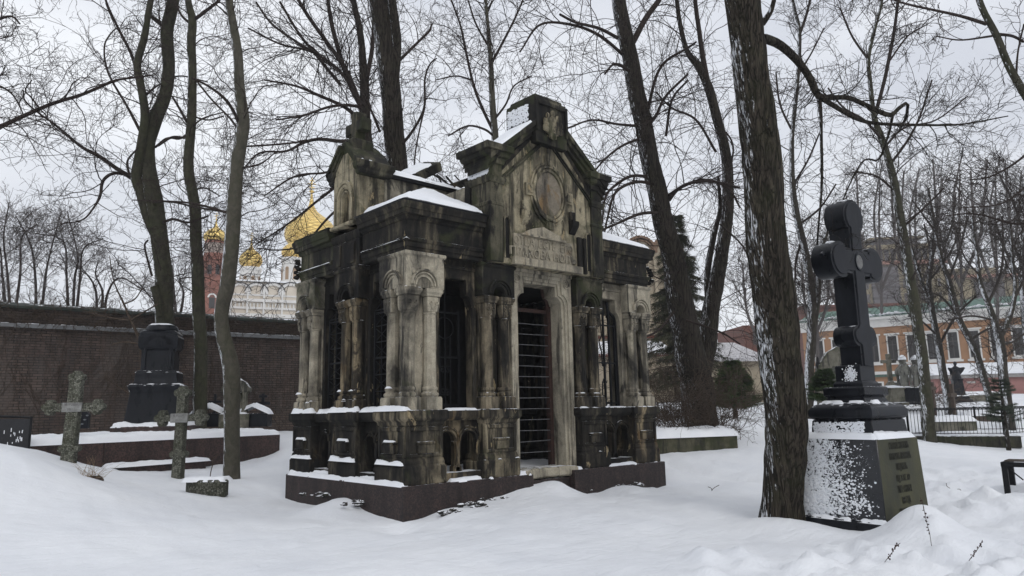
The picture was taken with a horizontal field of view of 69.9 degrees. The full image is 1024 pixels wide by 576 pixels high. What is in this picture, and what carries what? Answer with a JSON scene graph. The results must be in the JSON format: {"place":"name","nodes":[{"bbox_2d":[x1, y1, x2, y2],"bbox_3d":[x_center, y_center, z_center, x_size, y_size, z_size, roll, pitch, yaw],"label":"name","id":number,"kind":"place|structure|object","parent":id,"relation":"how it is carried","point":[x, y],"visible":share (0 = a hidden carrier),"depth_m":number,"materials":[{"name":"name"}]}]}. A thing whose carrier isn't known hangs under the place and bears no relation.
{"place":"outdoors","nodes":[
{"label":"outdoors","id":0,"kind":"place"},
{"bbox_2d":[203,215,224,313],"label":"bell tower","id":1,"kind":"structure","parent":0,"point":[210,301],"depth_m":94.76,"materials":[{"name":"red brick"}]},
{"bbox_2d":[229,178,332,318],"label":"white church","id":2,"kind":"structure","parent":0,"point":[289,296],"depth_m":105.76,"materials":[{"name":"beige paint"}]},
{"bbox_2d":[0,394,1023,575],"bbox_3d":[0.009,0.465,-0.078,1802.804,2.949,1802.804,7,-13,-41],"label":"ground","id":3,"kind":"structure","parent":0,"point":[58,517],"depth_m":9.32,"materials":[{"name":"white snow"}]},
{"bbox_2d":[0,415,32,448],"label":"iron grave panel","id":4,"kind":"object","parent":3,"relation":"on","point":[15,432],"visible":0.94,"depth_m":14.23,"materials":[{"name":"black metal"}]},
{"bbox_2d":[0,173,68,302],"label":"bare tree","id":5,"kind":"object","parent":3,"relation":"on","point":[20,263],"visible":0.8,"depth_m":35.97,"materials":[{"name":"brown plant"}]},
{"bbox_2d":[0,189,88,304],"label":"bare tree","id":6,"kind":"object","parent":3,"relation":"on","point":[44,285],"visible":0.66,"depth_m":36.56,"materials":[{"name":"brown plant"}]},
{"bbox_2d":[20,189,116,305],"bbox_3d":[-22.245,0.824,36.948,4.996,12.528,5.662,7,-13,-41],"label":"bare tree","id":7,"kind":"object","parent":3,"relation":"on","point":[78,259],"visible":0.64,"depth_m":37.34,"materials":[{"name":"brown plant"}]},
{"bbox_2d":[41,371,106,462],"bbox_3d":[-8.117,2.552,13.522,1.082,2.033,0.216,0,-10,-8],"label":"stone cross","id":8,"kind":"object","parent":3,"relation":"on","point":[74,407],"visible":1,"depth_m":13.48,"materials":[{"name":"stone"}]},
{"bbox_2d":[71,455,123,480],"bbox_3d":[-6.577,2.850,11.447,0.869,0.449,0.914,7,-13,-41],"label":"dry grass tuft","id":9,"kind":"object","parent":3,"relation":"on","point":[98,477],"visible":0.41,"depth_m":11.43,"materials":[{"name":"plant"}]},
{"bbox_2d":[0,0,197,195],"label":"overhanging tree","id":10,"kind":"object","parent":3,"relation":"on","point":[18,118],"visible":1,"depth_m":14.91,"materials":[{"name":"brown plant"}]},
{"bbox_2d":[59,228,154,308],"bbox_3d":[-20.789,2.036,37.924,5.300,10.453,5.192,7,-13,-41],"label":"bare tree","id":11,"kind":"object","parent":3,"relation":"on","point":[108,290],"visible":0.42,"depth_m":38.05,"materials":[{"name":"brown plant"}]},
{"bbox_2d":[76,256,162,404],"bbox_3d":[-10.822,1.876,20.201,2.378,5.587,1.677,-1,-10,2],"label":"sapling","id":12,"kind":"object","parent":3,"relation":"on","point":[130,319],"visible":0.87,"depth_m":20.48,"materials":[{"name":"brown plant"}]},
{"bbox_2d":[0,0,294,325],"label":"twin stemmed tree","id":13,"kind":"object","parent":3,"relation":"on","point":[155,221],"visible":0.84,"depth_m":20.67,"materials":[{"name":"brown plant"}]},
{"bbox_2d":[0,302,299,434],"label":"brick wall","id":14,"kind":"structure","parent":3,"relation":"on","point":[38,371],"depth_m":23.32,"materials":[{"name":"brick"}]},
{"bbox_2d":[0,277,299,433],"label":"climbing plant","id":15,"kind":"object","parent":14,"relation":"attached to","point":[119,325],"visible":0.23,"depth_m":23.37,"materials":[{"name":"brown plant"}]},
{"bbox_2d":[30,428,279,470],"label":"granite terrace","id":16,"kind":"structure","parent":3,"relation":"on","point":[142,451],"depth_m":16.79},
{"bbox_2d":[80,412,90,428],"bbox_3d":[-9.350,2.844,15.910,0.358,0.420,0.118,-1,-10,0],"label":"headstone","id":17,"kind":"object","parent":16,"relation":"on","point":[85,419],"visible":0.54,"depth_m":15.87,"materials":[{"name":"black stone"}]},
{"bbox_2d":[110,323,198,432],"bbox_3d":[-9.335,2.471,19.376,1.846,3.064,1.496,1,-10,-14],"label":"stepped monument","id":18,"kind":"object","parent":16,"relation":"on","point":[156,384],"visible":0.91,"depth_m":18.95,"materials":[{"name":"black stone"}]},
{"bbox_2d":[190,402,222,426],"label":"tomb block","id":19,"kind":"structure","parent":16,"relation":"on","point":[212,421],"depth_m":20.76,"materials":[{"name":"black stone"}]},
{"bbox_2d":[208,394,221,412],"bbox_3d":[-9.153,3.628,22.552,0.400,0.720,0.062,-1,-10,0],"label":"iron cross","id":20,"kind":"object","parent":19,"relation":"on","point":[215,401],"visible":0.69,"depth_m":22.54,"materials":[{"name":"black metal"}]},
{"bbox_2d":[218,379,251,428],"bbox_3d":[-7.874,3.303,20.879,0.800,1.554,0.600,1,-10,-12],"label":"aedicule tomb","id":21,"kind":"object","parent":16,"relation":"on","point":[245,389],"visible":0.38,"depth_m":20.71,"materials":[{"name":"stone"}]},
{"bbox_2d":[240,403,272,426],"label":"tomb block","id":22,"kind":"structure","parent":16,"relation":"on","point":[260,419],"depth_m":20.76,"materials":[{"name":"black stone"}]},
{"bbox_2d":[256,393,269,412],"bbox_3d":[-7.679,3.714,22.568,0.440,0.920,0.240,-1,-10,0],"label":"iron cross","id":23,"kind":"object","parent":22,"relation":"on","point":[263,396],"visible":0.45,"depth_m":22.58,"materials":[{"name":"black metal"}]},
{"bbox_2d":[121,242,219,312],"bbox_3d":[-17.634,2.267,38.413,4.842,9.966,3.871,-3,-10,14],"label":"bushy tree","id":24,"kind":"object","parent":3,"relation":"on","point":[183,293],"visible":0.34,"depth_m":38.75,"materials":[{"name":"brown plant"}]},
{"bbox_2d":[154,386,209,478],"bbox_3d":[-6.660,2.945,14.707,1.085,1.933,0.216,-2,-10,4],"label":"mosaic cross","id":25,"kind":"object","parent":3,"relation":"on","point":[180,419],"visible":0.98,"depth_m":14.67,"materials":[{"name":"grey stone"}]},
{"bbox_2d":[181,476,232,496],"bbox_3d":[-5.362,3.482,12.836,0.820,0.355,0.370,-1,-10,0],"label":"stone planter","id":26,"kind":"object","parent":3,"relation":"on","point":[211,486],"visible":0.98,"depth_m":12.70,"materials":[{"name":"grey stone"}]},
{"bbox_2d":[103,0,315,428],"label":"slim tree","id":27,"kind":"object","parent":3,"relation":"on","point":[200,358],"visible":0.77,"depth_m":20.27,"materials":[{"name":"brown plant"}]},
{"bbox_2d":[131,0,348,478],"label":"smooth trunk tree","id":28,"kind":"object","parent":3,"relation":"on","point":[231,391],"visible":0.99,"depth_m":15.88,"materials":[{"name":"grey plant"}]},
{"bbox_2d":[170,0,441,318],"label":"fan branched tree","id":29,"kind":"object","parent":3,"relation":"on","point":[324,60],"visible":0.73,"depth_m":22.79,"materials":[{"name":"brown plant"}]},
{"bbox_2d":[299,492,330,498],"bbox_3d":[-3.228,3.451,12.190,0.628,0.112,0.231,1,-10,-13],"label":"rubble","id":30,"kind":"object","parent":3,"relation":"on","point":[321,495],"visible":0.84,"depth_m":12.16,"materials":[{"name":"grey stone"}]},
{"bbox_2d":[340,499,364,506],"bbox_3d":[-2.284,3.329,11.338,0.762,0.165,0.236,2,-10,-20],"label":"rubble","id":31,"kind":"object","parent":3,"relation":"on","point":[357,503],"visible":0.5,"depth_m":11.29,"materials":[{"name":"grey stone"}]},
{"bbox_2d":[317,0,483,210],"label":"thick trunk tree","id":32,"kind":"object","parent":3,"relation":"on","point":[385,15],"visible":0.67,"depth_m":18.26,"materials":[{"name":"brown plant"}]},
{"bbox_2d":[437,508,462,516],"bbox_3d":[-0.899,3.278,10.702,0.444,0.099,0.130,5,-11,-31],"label":"rubble","id":33,"kind":"object","parent":3,"relation":"on","point":[442,514],"visible":0.95,"depth_m":10.67,"materials":[{"name":"grey stone"}]},
{"bbox_2d":[456,501,488,507],"bbox_3d":[-0.588,3.306,11.112,0.584,0.134,0.188,2,-10,-16],"label":"rubble","id":34,"kind":"object","parent":3,"relation":"on","point":[471,504],"visible":0.82,"depth_m":11.09,"materials":[{"name":"grey stone"}]},
{"bbox_2d":[285,93,665,521],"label":"mausoleum","id":35,"kind":"structure","parent":3,"relation":"on","point":[449,354],"depth_m":12.90,"materials":[{"name":"grey stone"}]},
{"bbox_2d":[401,162,441,178],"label":"roof slab","id":36,"kind":"structure","parent":35,"relation":"on","point":[418,169],"depth_m":13.92,"materials":[{"name":"stone"}]},
{"bbox_2d":[425,170,464,188],"bbox_3d":[-1.233,-1.964,14.286,1.364,0.393,0.893,7,-13,-41],"label":"roof debris","id":37,"kind":"object","parent":35,"relation":"on","point":[440,178],"visible":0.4,"depth_m":13.83,"materials":[{"name":"wood"}]},
{"bbox_2d":[445,177,468,189],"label":"roof slab","id":38,"kind":"structure","parent":35,"relation":"on","point":[457,182],"depth_m":14.14,"materials":[{"name":"stone"}]},
{"bbox_2d":[509,268,576,465],"bbox_3d":[0.453,1.484,13.258,1.600,3.565,0.440,7,-13,-41],"label":"doorway","id":39,"kind":"structure","parent":35,"relation":"in","point":[556,287],"depth_m":13.51,"materials":[{"name":"stone"}]},
{"bbox_2d":[401,0,570,181],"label":"thin forked tree","id":40,"kind":"object","parent":3,"relation":"on","point":[493,124],"visible":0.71,"depth_m":24.90,"materials":[{"name":"grey plant"}]},
{"bbox_2d":[480,496,509,500],"bbox_3d":[-0.272,3.361,11.623,0.550,0.110,0.163,2,-10,-19],"label":"rubble","id":41,"kind":"object","parent":3,"relation":"on","point":[491,499],"visible":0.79,"depth_m":11.58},
{"bbox_2d":[622,482,645,487],"bbox_3d":[2.244,3.759,13.899,0.583,0.132,0.224,1,-10,-12],"label":"rubble","id":42,"kind":"object","parent":3,"relation":"on","point":[639,484],"visible":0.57,"depth_m":13.87,"materials":[{"name":"grey stone"}]},
{"bbox_2d":[598,235,683,401],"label":"beige chapel","id":43,"kind":"structure","parent":3,"relation":"on","point":[655,284],"depth_m":48.82,"materials":[{"name":"stone"}]},
{"bbox_2d":[434,0,857,426],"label":"old double tree","id":44,"kind":"object","parent":3,"relation":"on","point":[688,331],"visible":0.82,"depth_m":21.67,"materials":[{"name":"brown plant"}]},
{"bbox_2d":[599,340,764,442],"bbox_3d":[4.452,3.247,20.834,6.137,3.647,5.872,-4,-10,16],"label":"arching shrub","id":45,"kind":"object","parent":3,"relation":"on","point":[685,413],"visible":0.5,"depth_m":19.83,"materials":[{"name":"brown plant"}]},
{"bbox_2d":[607,393,761,412],"bbox_3d":[7.793,5.691,34.406,8.247,1.350,0.024,-5,-10,21],"label":"churchyard railing","id":46,"kind":"object","parent":3,"relation":"on","point":[716,407],"visible":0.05,"depth_m":34.44,"materials":[{"name":"black metal"}]},
{"bbox_2d":[607,385,762,422],"bbox_3d":[4.611,4.133,24.135,6.510,2.054,5.872,2,-10,-20],"label":"arching shrub","id":47,"kind":"object","parent":3,"relation":"on","point":[670,416],"visible":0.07,"depth_m":23.21,"materials":[{"name":"brown plant"}]},
{"bbox_2d":[647,214,733,393],"bbox_3d":[7.336,1.070,31.758,5.000,8.768,4.854,7,-13,-41],"label":"spruce","id":48,"kind":"object","parent":3,"relation":"on","point":[661,303],"visible":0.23,"depth_m":31.45,"materials":[{"name":"green plant"}]},
{"bbox_2d":[656,425,738,453],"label":"grave plot kerb","id":49,"kind":"structure","parent":3,"relation":"on","point":[691,439],"depth_m":18.48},
{"bbox_2d":[650,348,764,439],"bbox_3d":[5.515,2.958,20.168,4.065,2.667,3.383,-6,-11,28],"label":"arching shrub","id":50,"kind":"object","parent":3,"relation":"on","point":[725,407],"visible":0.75,"depth_m":19.81,"materials":[{"name":"brown plant"}]},
{"bbox_2d":[673,343,762,401],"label":"chapel annex","id":51,"kind":"object","parent":3,"relation":"on","point":[742,359],"visible":0.08,"depth_m":42.60,"materials":[{"name":"white paint"}]},
{"bbox_2d":[718,325,756,351],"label":"brick house","id":52,"kind":"structure","parent":3,"relation":"on","point":[750,345],"depth_m":83.68,"materials":[{"name":"red brick"}]},
{"bbox_2d":[714,359,763,417],"bbox_3d":[8.199,3.761,27.131,2.406,2.274,2.341,7,-13,-41],"label":"green conifer shrub","id":53,"kind":"object","parent":3,"relation":"on","point":[746,383],"visible":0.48,"depth_m":26.86,"materials":[{"name":"green plant"}]},
{"bbox_2d":[701,212,827,346],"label":"distant tree","id":54,"kind":"object","parent":3,"relation":"on","point":[746,310],"visible":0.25,"depth_m":59.79,"materials":[{"name":"plant"}]},
{"bbox_2d":[721,0,875,418],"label":"distant slim tree","id":55,"kind":"object","parent":3,"relation":"on","point":[814,301],"visible":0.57,"depth_m":30.89,"materials":[{"name":"plant"}]},
{"bbox_2d":[805,368,835,401],"bbox_3d":[10.701,3.838,24.954,1.539,2.255,1.400,-3,-10,13],"label":"green conifer shrub","id":56,"kind":"object","parent":3,"relation":"on","point":[821,379],"visible":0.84,"depth_m":24.99,"materials":[{"name":"green plant"}]},
{"bbox_2d":[816,346,840,403],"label":"arched grave chapel","id":57,"kind":"structure","parent":3,"relation":"on","point":[830,358],"depth_m":33.39,"materials":[{"name":"stone"}]},
{"bbox_2d":[789,230,875,391],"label":"distant tree","id":58,"kind":"object","parent":3,"relation":"on","point":[822,318],"visible":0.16,"depth_m":61.75,"materials":[{"name":"brown plant"}]},
{"bbox_2d":[789,190,908,328],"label":"distant tree","id":59,"kind":"object","parent":3,"relation":"on","point":[831,287],"visible":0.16,"depth_m":59.59,"materials":[{"name":"brown plant"}]},
{"bbox_2d":[797,303,905,372],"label":"brick house","id":60,"kind":"structure","parent":3,"relation":"on","point":[801,315],"depth_m":102.24,"materials":[{"name":"brick"}]},
{"bbox_2d":[803,200,927,530],"bbox_3d":[4.902,1.326,10.657,1.552,5.330,1.410,6,-12,-36],"label":"cross monument","id":61,"kind":"object","parent":3,"relation":"on","point":[864,471],"visible":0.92,"depth_m":10.29,"materials":[{"name":"black stone"}]},
{"bbox_2d":[724,0,1023,520],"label":"furrowed tree","id":62,"kind":"object","parent":3,"relation":"on","point":[776,315],"visible":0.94,"depth_m":10.15,"materials":[{"name":"brown plant"}]},
{"bbox_2d":[828,132,935,313],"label":"distant tree","id":63,"kind":"object","parent":3,"relation":"on","point":[881,288],"visible":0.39,"depth_m":74.89,"materials":[{"name":"brown plant"}]},
{"bbox_2d":[885,543,899,561],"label":"weed stalk","id":64,"kind":"object","parent":3,"relation":"on","point":[896,545],"visible":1,"depth_m":7.41,"materials":[{"name":"brown plant"}]},
{"bbox_2d":[880,354,908,404],"bbox_3d":[18.703,4.522,36.193,1.106,2.518,1.105,-2,-10,6],"label":"stone cross grave","id":65,"kind":"object","parent":3,"relation":"on","point":[896,393],"visible":0.82,"depth_m":35.68,"materials":[{"name":"stone"}]},
{"bbox_2d":[895,355,917,403],"bbox_3d":[19.554,4.559,36.488,0.710,2.459,0.710,-2,-10,6],"label":"statue","id":66,"kind":"object","parent":3,"relation":"on","point":[903,369],"visible":0.78,"depth_m":36.25,"materials":[{"name":"grey stone"}]},
{"bbox_2d":[799,295,1023,392],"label":"orange house","id":67,"kind":"structure","parent":3,"relation":"on","point":[960,352],"depth_m":73.16,"materials":[{"name":"paint"}]},
{"bbox_2d":[853,145,972,354],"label":"distant tree","id":68,"kind":"object","parent":3,"relation":"on","point":[913,193],"visible":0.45,"depth_m":69.92,"materials":[{"name":"brown plant"}]},
{"bbox_2d":[909,355,919,404],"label":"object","id":69,"kind":"object","parent":3,"relation":"on","point":[913,366],"visible":0.42,"depth_m":36.26,"materials":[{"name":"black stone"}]},
{"bbox_2d":[812,0,1023,442],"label":"slender leaning tree","id":70,"kind":"object","parent":3,"relation":"on","point":[929,434],"visible":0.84,"depth_m":25.88,"materials":[{"name":"brown plant"}]},
{"bbox_2d":[920,498,931,545],"bbox_3d":[4.477,2.532,7.907,0.150,0.532,0.045,7,-13,-41],"label":"weed stalk","id":71,"kind":"object","parent":3,"relation":"on","point":[926,521],"visible":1,"depth_m":7.91,"materials":[{"name":"brown plant"}]},
{"bbox_2d":[850,0,1023,261],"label":"edge tree","id":72,"kind":"object","parent":3,"relation":"on","point":[1011,70],"visible":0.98,"depth_m":14.98,"materials":[{"name":"brown plant"}]},
{"bbox_2d":[885,358,990,407],"bbox_3d":[21.790,5.225,38.354,5.893,3.131,5.889,-6,-11,28],"label":"arching shrub","id":73,"kind":"object","parent":3,"relation":"on","point":[940,398],"visible":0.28,"depth_m":37.30,"materials":[{"name":"brown plant"}]},
{"bbox_2d":[864,236,1018,303],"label":"apartment block","id":74,"kind":"structure","parent":3,"relation":"on","point":[872,289],"depth_m":170.04,"materials":[{"name":"grey brick"}]},
{"bbox_2d":[882,198,1009,414],"bbox_3d":[19.739,0.935,33.554,5.369,10.386,3.793,-4,-10,18],"label":"snowy tree","id":75,"kind":"object","parent":3,"relation":"on","point":[940,357],"visible":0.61,"depth_m":33.84,"materials":[{"name":"plant"}]},
{"bbox_2d":[919,415,976,430],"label":"grave slab","id":76,"kind":"structure","parent":3,"relation":"on","point":[954,422],"depth_m":27.52,"materials":[{"name":"stone"}]},
{"bbox_2d":[931,382,936,414],"bbox_3d":[16.493,4.551,28.612,0.520,1.750,0.108,7,-12,-39],"label":"wooden cross","id":77,"kind":"object","parent":76,"relation":"on","point":[933,387],"visible":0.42,"depth_m":28.61,"materials":[{"name":"brown wood"}]},
{"bbox_2d":[948,384,956,414],"bbox_3d":[17.243,4.525,28.596,0.600,1.550,0.122,7,-12,-39],"label":"wooden cross","id":78,"kind":"object","parent":76,"relation":"on","point":[952,394],"visible":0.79,"depth_m":28.57,"materials":[{"name":"brown wood"}]},
{"bbox_2d":[882,171,1023,410],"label":"snowy tree","id":79,"kind":"object","parent":3,"relation":"on","point":[950,287],"visible":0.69,"depth_m":32.93,"materials":[{"name":"brown plant"}]},
{"bbox_2d":[948,361,972,402],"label":"angel statue","id":80,"kind":"object","parent":3,"relation":"on","point":[957,372],"visible":0.77,"depth_m":41.96,"materials":[{"name":"black stone"}]},
{"bbox_2d":[899,362,1023,393],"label":"pink outbuilding","id":81,"kind":"structure","parent":3,"relation":"on","point":[1016,374],"depth_m":56.36,"materials":[{"name":"paint"}]},
{"bbox_2d":[904,124,1023,306],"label":"distant tree","id":82,"kind":"object","parent":3,"relation":"on","point":[959,256],"visible":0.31,"depth_m":71.89,"materials":[{"name":"brown plant"}]},
{"bbox_2d":[906,406,1023,447],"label":"iron fence","id":83,"kind":"object","parent":3,"relation":"on","point":[996,440],"visible":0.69,"depth_m":25.50,"materials":[{"name":"black metal"}]},
{"bbox_2d":[911,178,1023,430],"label":"snowy tree","id":84,"kind":"object","parent":3,"relation":"on","point":[998,332],"visible":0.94,"depth_m":29.93,"materials":[{"name":"plant"}]},
{"bbox_2d":[927,131,1023,361],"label":"distant tree","id":85,"kind":"object","parent":3,"relation":"on","point":[996,296],"visible":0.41,"depth_m":65.88,"materials":[{"name":"brown plant"}]},
{"bbox_2d":[969,540,982,560],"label":"weed stalk","id":86,"kind":"object","parent":3,"relation":"on","point":[974,551],"visible":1,"depth_m":7.11,"materials":[{"name":"brown plant"}]},
{"bbox_2d":[958,410,1000,421],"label":"grave slab","id":87,"kind":"structure","parent":3,"relation":"on","point":[977,415],"depth_m":32.54,"materials":[{"name":"grey stone"}]},
{"bbox_2d":[955,147,1023,348],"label":"snowy tree","id":88,"kind":"object","parent":3,"relation":"on","point":[1021,293],"visible":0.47,"depth_m":36.06,"materials":[{"name":"brown plant"}]},
{"bbox_2d":[961,133,1023,301],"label":"distant tree","id":89,"kind":"object","parent":3,"relation":"on","point":[1004,188],"visible":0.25,"depth_m":70.50,"materials":[{"name":"brown plant"}]},
{"bbox_2d":[981,378,1023,450],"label":"young pine","id":90,"kind":"object","parent":3,"relation":"on","point":[1002,407],"visible":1,"depth_m":24.01,"materials":[{"name":"green plant"}]},
{"bbox_2d":[1000,459,1023,493],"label":"iron bench","id":91,"kind":"object","parent":3,"relation":"on","point":[1008,471],"visible":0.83,"depth_m":12.60,"materials":[{"name":"black metal"}]},
{"bbox_2d":[0,0,1023,342],"label":"sky","id":92,"kind":"structure","parent":0,"point":[964,54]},
{"bbox_2d":[965,391,1000,400],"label":"grave slab","id":93,"kind":"structure","parent":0,"point":[975,396],"depth_m":43.49,"materials":[{"name":"stone"}]}
]}

